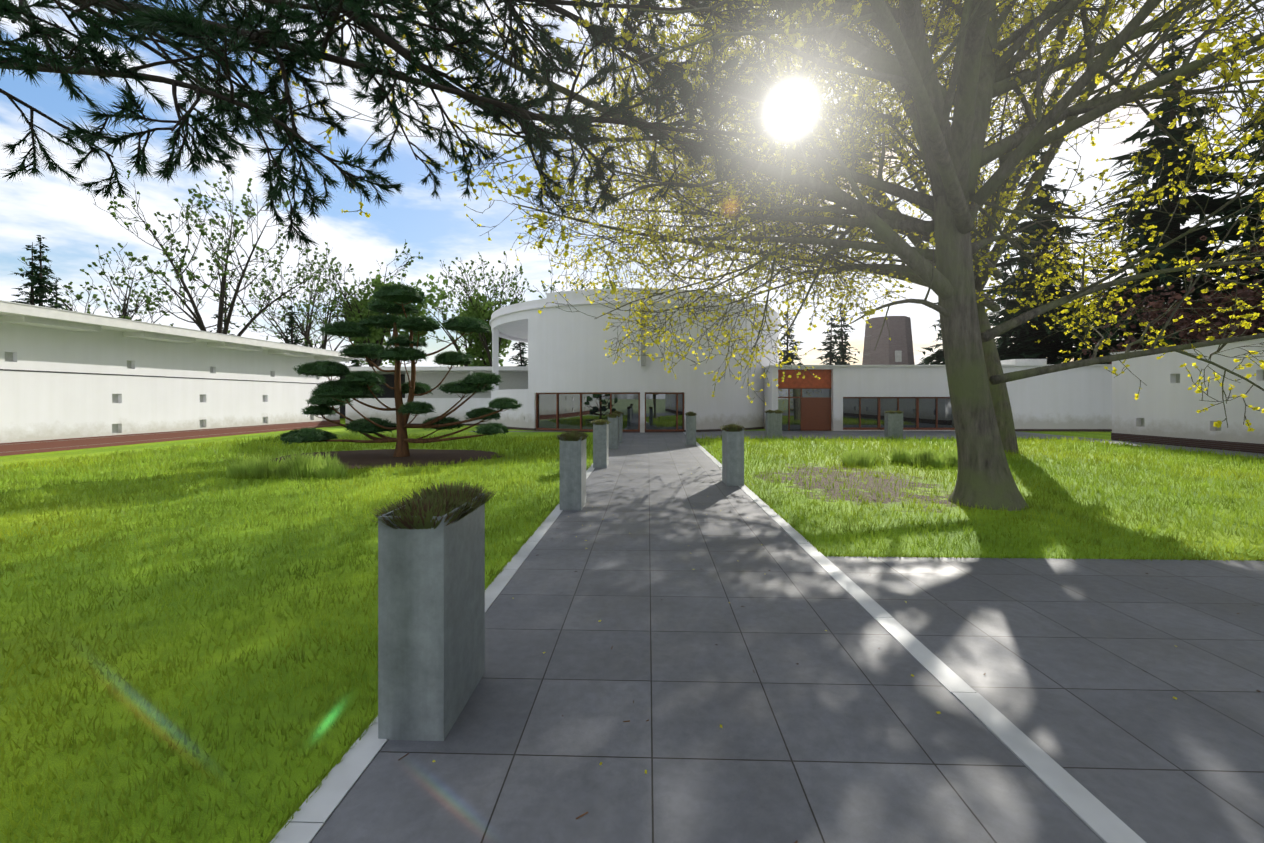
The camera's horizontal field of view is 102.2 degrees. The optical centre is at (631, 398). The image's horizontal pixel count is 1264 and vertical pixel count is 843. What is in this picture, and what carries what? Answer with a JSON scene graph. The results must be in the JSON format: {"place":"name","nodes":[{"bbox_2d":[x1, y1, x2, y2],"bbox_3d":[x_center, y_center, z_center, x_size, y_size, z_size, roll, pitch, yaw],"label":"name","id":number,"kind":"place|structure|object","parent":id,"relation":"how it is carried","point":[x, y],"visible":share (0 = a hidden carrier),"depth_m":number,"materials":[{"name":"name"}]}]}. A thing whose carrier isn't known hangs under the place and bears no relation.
{"place":"outdoors","nodes":[
{"label":"outdoors","id":0,"kind":"place"},
{"bbox_2d":[0,0,853,249],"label":"pine bough","id":1,"kind":"object","parent":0,"point":[142,20],"depth_m":5.26,"materials":[{"name":"green plant"}]},
{"bbox_2d":[0,418,1263,842],"bbox_3d":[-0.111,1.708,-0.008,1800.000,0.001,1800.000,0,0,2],"label":"lawn ground","id":2,"kind":"structure","parent":0,"point":[56,760],"depth_m":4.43,"materials":[{"name":"green plant"}]},
{"bbox_2d":[0,300,358,455],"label":"wing","id":3,"kind":"structure","parent":2,"relation":"on","point":[71,380],"depth_m":18.82,"materials":[{"name":"white paint"}]},
{"bbox_2d":[18,171,593,366],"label":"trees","id":4,"kind":"object","parent":2,"relation":"on","point":[199,323],"visible":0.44,"depth_m":70.11,"materials":[{"name":"grey plant"}]},
{"bbox_2d":[19,170,597,351],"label":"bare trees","id":5,"kind":"object","parent":4,"relation":"on","point":[189,273],"visible":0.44,"depth_m":71.01,"materials":[{"name":"green plant"}]},
{"bbox_2d":[270,449,504,468],"bbox_3d":[-7.016,1.689,14.611,6.656,0.022,4.813,0,0,2],"label":"soil bed","id":6,"kind":"object","parent":2,"relation":"on","point":[380,457],"visible":0.58,"depth_m":14.61,"materials":[{"name":"brown soil"}]},
{"bbox_2d":[279,283,522,456],"bbox_3d":[-6.591,-0.631,14.741,6.915,4.802,2.834,0,0,2],"label":"niwaki pine","id":7,"kind":"object","parent":2,"relation":"on","point":[352,384],"depth_m":14.65,"materials":[{"name":"green plant"}]},
{"bbox_2d":[340,366,527,425],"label":"wall","id":8,"kind":"structure","parent":2,"relation":"on","point":[514,377],"depth_m":37.48,"materials":[{"name":"paint"}]},
{"bbox_2d":[225,443,957,478],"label":"tall grass clumps","id":9,"kind":"object","parent":2,"relation":"on","point":[301,463],"visible":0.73,"depth_m":11.21,"materials":[{"name":"green plant"}]},
{"bbox_2d":[30,39,1180,366],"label":"conifer trunks","id":10,"kind":"object","parent":2,"relation":"on","point":[1170,203],"visible":0.04,"depth_m":38.88,"materials":[{"name":"brown plant"}]},
{"bbox_2d":[10,29,1263,366],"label":"conifers","id":11,"kind":"object","parent":2,"relation":"on","point":[1018,341],"visible":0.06,"depth_m":33.72,"materials":[{"name":"green plant"}]},
{"bbox_2d":[249,0,1263,510],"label":"maple tree","id":12,"kind":"object","parent":2,"relation":"on","point":[955,156],"depth_m":8.50,"materials":[{"name":"plant"}]},
{"bbox_2d":[453,0,1263,453],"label":"tree","id":13,"kind":"object","parent":2,"relation":"on","point":[1001,404],"depth_m":15.57,"materials":[{"name":"grey plant"}]},
{"bbox_2d":[470,431,1263,458],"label":"terrace paving","id":14,"kind":"structure","parent":2,"relation":"on","point":[856,434],"depth_m":23.22,"materials":[{"name":"stone"}]},
{"bbox_2d":[764,409,782,437],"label":"planter terrace","id":15,"kind":"structure","parent":14,"relation":"on","point":[773,422],"depth_m":21.81,"materials":[{"name":"concrete"}]},
{"bbox_2d":[884,410,903,437],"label":"planter terrace","id":16,"kind":"structure","parent":14,"relation":"on","point":[893,423],"depth_m":21.45,"materials":[{"name":"concrete"}]},
{"bbox_2d":[763,359,1111,431],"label":"wing","id":17,"kind":"structure","parent":2,"relation":"on","point":[852,398],"depth_m":26.50,"materials":[{"name":"white paint"}]},
{"bbox_2d":[826,556,1263,842],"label":"paving","id":18,"kind":"structure","parent":2,"relation":"on","point":[1091,668],"depth_m":3.27,"materials":[{"name":"stone"}]},
{"bbox_2d":[1082,235,1263,363],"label":"red tree","id":19,"kind":"object","parent":2,"relation":"on","point":[1204,332],"depth_m":24.07,"materials":[{"name":"plant"}]},
{"bbox_2d":[1110,338,1263,453],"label":"wall","id":20,"kind":"structure","parent":2,"relation":"on","point":[1165,406],"depth_m":17.80,"materials":[{"name":"paint"}]},
{"bbox_2d":[0,0,1263,366],"label":"sky","id":21,"kind":"structure","parent":0,"point":[55,209],"materials":[{"name":"blue"}]},
{"bbox_2d":[489,288,780,432],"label":"drum building","id":22,"kind":"structure","parent":0,"point":[578,380],"depth_m":25.83,"materials":[{"name":"paint"}]},
{"bbox_2d":[310,432,1103,842],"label":"path paving","id":23,"kind":"structure","parent":0,"point":[840,730],"depth_m":2.71,"materials":[{"name":"stone"}]},
{"bbox_2d":[370,481,497,740],"bbox_3d":[-1.088,1.107,2.840,0.561,1.242,0.849,0,0,2],"label":"planter","id":24,"kind":"object","parent":23,"relation":"on","point":[431,607],"visible":1,"depth_m":2.53,"materials":[{"name":"metal"}]},
{"bbox_2d":[554,430,589,510],"bbox_3d":[-0.924,1.109,8.022,0.558,1.238,0.861,0,0,2],"label":"planter","id":25,"kind":"object","parent":23,"relation":"on","point":[572,469],"visible":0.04,"depth_m":7.70,"materials":[{"name":"metal"}]},
{"bbox_2d":[591,419,610,467],"bbox_3d":[-0.773,1.117,12.685,0.564,1.222,0.854,0,0,2],"label":"planter","id":26,"kind":"object","parent":23,"relation":"on","point":[600,443],"depth_m":12.37,"materials":[{"name":"concrete"}]},
{"bbox_2d":[606,413,620,448],"bbox_3d":[-0.633,1.100,17.180,0.559,1.255,0.854,0,0,2],"label":"planter","id":27,"kind":"object","parent":23,"relation":"on","point":[613,418],"depth_m":16.87,"materials":[{"name":"concrete"}]},
{"bbox_2d":[613,411,623,442],"bbox_3d":[-0.552,1.096,19.733,0.557,1.264,0.857,0,0,2],"label":"planter","id":28,"kind":"object","parent":23,"relation":"on","point":[621,413],"depth_m":19.41,"materials":[{"name":"concrete"}]},
{"bbox_2d":[685,411,696,444],"bbox_3d":[2.174,1.098,18.851,0.548,1.259,0.845,0,0,2],"label":"planter","id":29,"kind":"object","parent":23,"relation":"on","point":[690,428],"depth_m":18.53,"materials":[{"name":"concrete"}]},
{"bbox_2d":[270,432,1145,842],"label":"path edge strips","id":30,"kind":"object","parent":23,"relation":"on","point":[1098,818],"visible":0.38,"depth_m":2.48,"materials":[{"name":"white concrete"}]},
{"bbox_2d":[719,424,745,485],"bbox_3d":[2.008,1.103,10.170,0.561,1.249,0.855,0,0,2],"label":"planter","id":31,"kind":"object","parent":30,"relation":"on","point":[732,455],"depth_m":9.85,"materials":[{"name":"metal"}]},
{"bbox_2d":[398,473,1260,842],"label":"paving litter","id":32,"kind":"object","parent":23,"relation":"on","point":[720,725],"visible":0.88,"depth_m":2.75,"materials":[{"name":"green plant"}]},
{"bbox_2d":[339,274,1130,366],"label":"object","id":33,"kind":"object","parent":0,"point":[377,334],"visible":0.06,"depth_m":78.40,"materials":[{"name":"green plant"}]},
{"bbox_2d":[862,316,914,364],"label":"chimney tower","id":34,"kind":"structure","parent":0,"point":[897,349],"depth_m":40.91,"materials":[{"name":"concrete"}]}
]}

